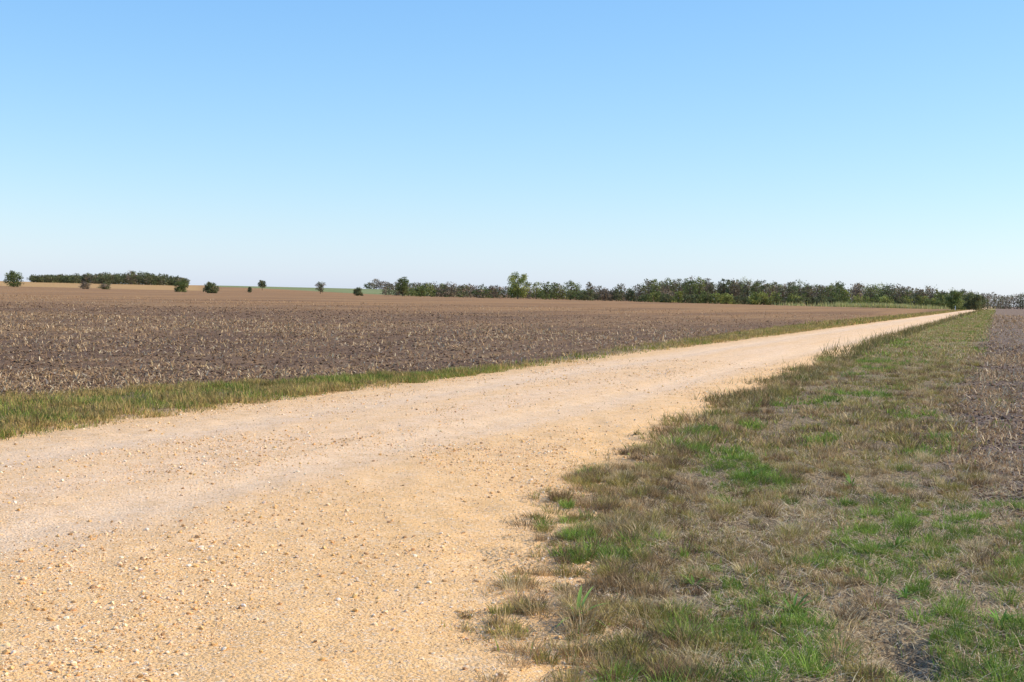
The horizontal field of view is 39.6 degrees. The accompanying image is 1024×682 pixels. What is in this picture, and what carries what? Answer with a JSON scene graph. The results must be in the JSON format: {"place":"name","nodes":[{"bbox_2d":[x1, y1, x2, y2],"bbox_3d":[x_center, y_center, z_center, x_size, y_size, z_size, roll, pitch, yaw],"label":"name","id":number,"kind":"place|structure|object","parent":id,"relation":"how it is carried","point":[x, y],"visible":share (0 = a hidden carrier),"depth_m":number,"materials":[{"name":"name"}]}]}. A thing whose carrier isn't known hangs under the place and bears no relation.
{"place":"outdoors","nodes":[
{"label":"outdoors","id":0,"kind":"place"},
{"bbox_2d":[0,309,984,681],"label":"gravel road","id":1,"kind":"structure","parent":0,"point":[404,657],"depth_m":9.72,"materials":[{"name":"beige gravel"}]},
{"bbox_2d":[0,281,1023,681],"bbox_3d":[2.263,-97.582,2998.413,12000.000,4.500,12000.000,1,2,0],"label":"ground","id":2,"kind":"structure","parent":0,"point":[312,299],"depth_m":34.01,"materials":[{"name":"brown soil"}]},
{"bbox_2d":[3,270,23,286],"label":"oak tree","id":3,"kind":"object","parent":2,"relation":"on","point":[13,276],"visible":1,"depth_m":558.72,"materials":[{"name":"green plant"}]},
{"bbox_2d":[78,281,91,288],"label":"bush","id":4,"kind":"object","parent":2,"relation":"on","point":[84,284],"visible":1,"depth_m":539.16,"materials":[{"name":"green plant"}]},
{"bbox_2d":[98,282,110,288],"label":"bush","id":5,"kind":"object","parent":2,"relation":"on","point":[103,286],"visible":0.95,"depth_m":544.25,"materials":[{"name":"green plant"}]},
{"bbox_2d":[27,270,190,285],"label":"distant treeline","id":6,"kind":"object","parent":2,"relation":"on","point":[131,277],"visible":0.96,"depth_m":873.08,"materials":[{"name":"green plant"}]},
{"bbox_2d":[173,281,188,291],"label":"bush","id":7,"kind":"object","parent":2,"relation":"on","point":[182,286],"visible":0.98,"depth_m":479.28,"materials":[{"name":"green plant"}]},
{"bbox_2d":[201,281,218,292],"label":"bush","id":8,"kind":"object","parent":2,"relation":"on","point":[210,287],"visible":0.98,"depth_m":438.89,"materials":[{"name":"green plant"}]},
{"bbox_2d":[258,280,265,287],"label":"oak tree","id":9,"kind":"object","parent":2,"relation":"on","point":[261,284],"visible":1,"depth_m":698.65,"materials":[{"name":"green plant"}]},
{"bbox_2d":[314,281,325,293],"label":"hackberry tree","id":10,"kind":"object","parent":2,"relation":"on","point":[320,287],"visible":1,"depth_m":599.20,"materials":[{"name":"green plant"}]},
{"bbox_2d":[353,287,363,295],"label":"bush","id":11,"kind":"object","parent":2,"relation":"on","point":[357,291],"visible":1,"depth_m":519.35,"materials":[{"name":"green plant"}]},
{"bbox_2d":[395,277,409,295],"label":"oak tree","id":12,"kind":"object","parent":2,"relation":"on","point":[403,283],"visible":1,"depth_m":598.59,"materials":[{"name":"green plant"}]},
{"bbox_2d":[0,309,970,439],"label":"verge grass","id":13,"kind":"structure","parent":2,"relation":"on","point":[34,408],"depth_m":21.35,"materials":[{"name":"green plant"}]},
{"bbox_2d":[0,294,1023,524],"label":"straw stubble","id":14,"kind":"object","parent":2,"relation":"on","point":[994,398],"visible":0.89,"depth_m":38.90,"materials":[{"name":"beige plant"}]},
{"bbox_2d":[0,301,1023,517],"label":"soil clods","id":15,"kind":"object","parent":2,"relation":"on","point":[352,361],"visible":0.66,"depth_m":35.71,"materials":[{"name":"brown soil"}]},
{"bbox_2d":[379,280,647,301],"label":"hedgerow trees","id":16,"kind":"object","parent":2,"relation":"on","point":[463,292],"visible":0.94,"depth_m":618.96,"materials":[{"name":"green plant"}]},
{"bbox_2d":[507,272,532,298],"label":"oak tree","id":17,"kind":"object","parent":2,"relation":"on","point":[521,292],"visible":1,"depth_m":588.34,"materials":[{"name":"green plant"}]},
{"bbox_2d":[556,585,609,627],"bbox_3d":[0.407,1.331,7.000,0.400,0.194,0.482,1,2,0],"label":"grass weed","id":18,"kind":"object","parent":2,"relation":"on","point":[579,596],"depth_m":7.06,"materials":[{"name":"green plant"}]},
{"bbox_2d":[585,282,593,300],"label":"hackberry tree","id":19,"kind":"object","parent":2,"relation":"on","point":[589,285],"visible":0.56,"depth_m":599.30,"materials":[{"name":"green plant"}]},
{"bbox_2d":[363,279,1023,308],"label":"distant treeline","id":20,"kind":"object","parent":2,"relation":"on","point":[997,301],"visible":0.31,"depth_m":967.28,"materials":[{"name":"green plant"}]},
{"bbox_2d":[678,573,714,584],"bbox_3d":[1.034,1.336,7.959,0.215,0.068,0.140,2,2,7],"label":"grass weed","id":21,"kind":"object","parent":2,"relation":"on","point":[693,580],"depth_m":7.96,"materials":[{"name":"green plant"}]},
{"bbox_2d":[701,624,725,640],"bbox_3d":[0.953,1.382,6.693,0.224,0.095,0.198,1,2,0],"label":"grass weed","id":22,"kind":"object","parent":2,"relation":"on","point":[712,628],"depth_m":6.68,"materials":[{"name":"green plant"}]},
{"bbox_2d":[438,309,1023,681],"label":"verge grass","id":23,"kind":"structure","parent":2,"relation":"on","point":[678,632],"depth_m":9.37,"materials":[{"name":"green plant"}]},
{"bbox_2d":[774,592,829,617],"bbox_3d":[1.448,1.344,7.251,0.300,0.129,0.271,1,2,0],"label":"grass weed","id":24,"kind":"object","parent":2,"relation":"on","point":[792,605],"depth_m":7.26,"materials":[{"name":"green plant"}]},
{"bbox_2d":[636,276,991,309],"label":"tree belt","id":25,"kind":"object","parent":2,"relation":"on","point":[733,292],"visible":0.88,"depth_m":581.93,"materials":[{"name":"green plant"}]},
{"bbox_2d":[840,472,865,486],"bbox_3d":[2.946,1.229,12.472,0.317,0.164,0.309,0,2,-36],"label":"grass weed","id":26,"kind":"object","parent":2,"relation":"on","point":[849,480],"depth_m":12.45,"materials":[{"name":"green plant"}]},
{"bbox_2d":[774,300,954,308],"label":"tall weeds","id":27,"kind":"object","parent":2,"relation":"on","point":[871,305],"visible":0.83,"depth_m":522.84,"materials":[{"name":"green plant"}]},
{"bbox_2d":[880,533,909,547],"bbox_3d":[2.517,1.317,9.354,0.263,0.110,0.253,3,2,35],"label":"grass weed","id":28,"kind":"object","parent":2,"relation":"on","point":[897,538],"depth_m":9.32,"materials":[{"name":"green plant"}]},
{"bbox_2d":[890,585,925,602],"bbox_3d":[2.130,1.363,7.628,0.187,0.084,0.280,1,2,-20],"label":"grass weed","id":29,"kind":"object","parent":2,"relation":"on","point":[906,594],"depth_m":7.64,"materials":[{"name":"green plant"}]},
{"bbox_2d":[946,290,965,309],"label":"bush","id":30,"kind":"object","parent":2,"relation":"on","point":[954,302],"visible":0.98,"depth_m":469.05,"materials":[{"name":"green plant"}]},
{"bbox_2d":[962,292,982,309],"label":"bush","id":31,"kind":"object","parent":2,"relation":"on","point":[974,299],"visible":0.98,"depth_m":479.26,"materials":[{"name":"green plant"}]},
{"bbox_2d":[986,608,1018,623],"bbox_3d":[2.445,1.372,7.066,0.171,0.078,0.242,1,2,0],"label":"grass weed","id":32,"kind":"object","parent":2,"relation":"on","point":[996,614],"depth_m":7.07,"materials":[{"name":"green plant"}]},
{"bbox_2d":[0,0,1023,306],"label":"sky","id":33,"kind":"structure","parent":0,"point":[351,144],"materials":[{"name":"blue"}]}
]}

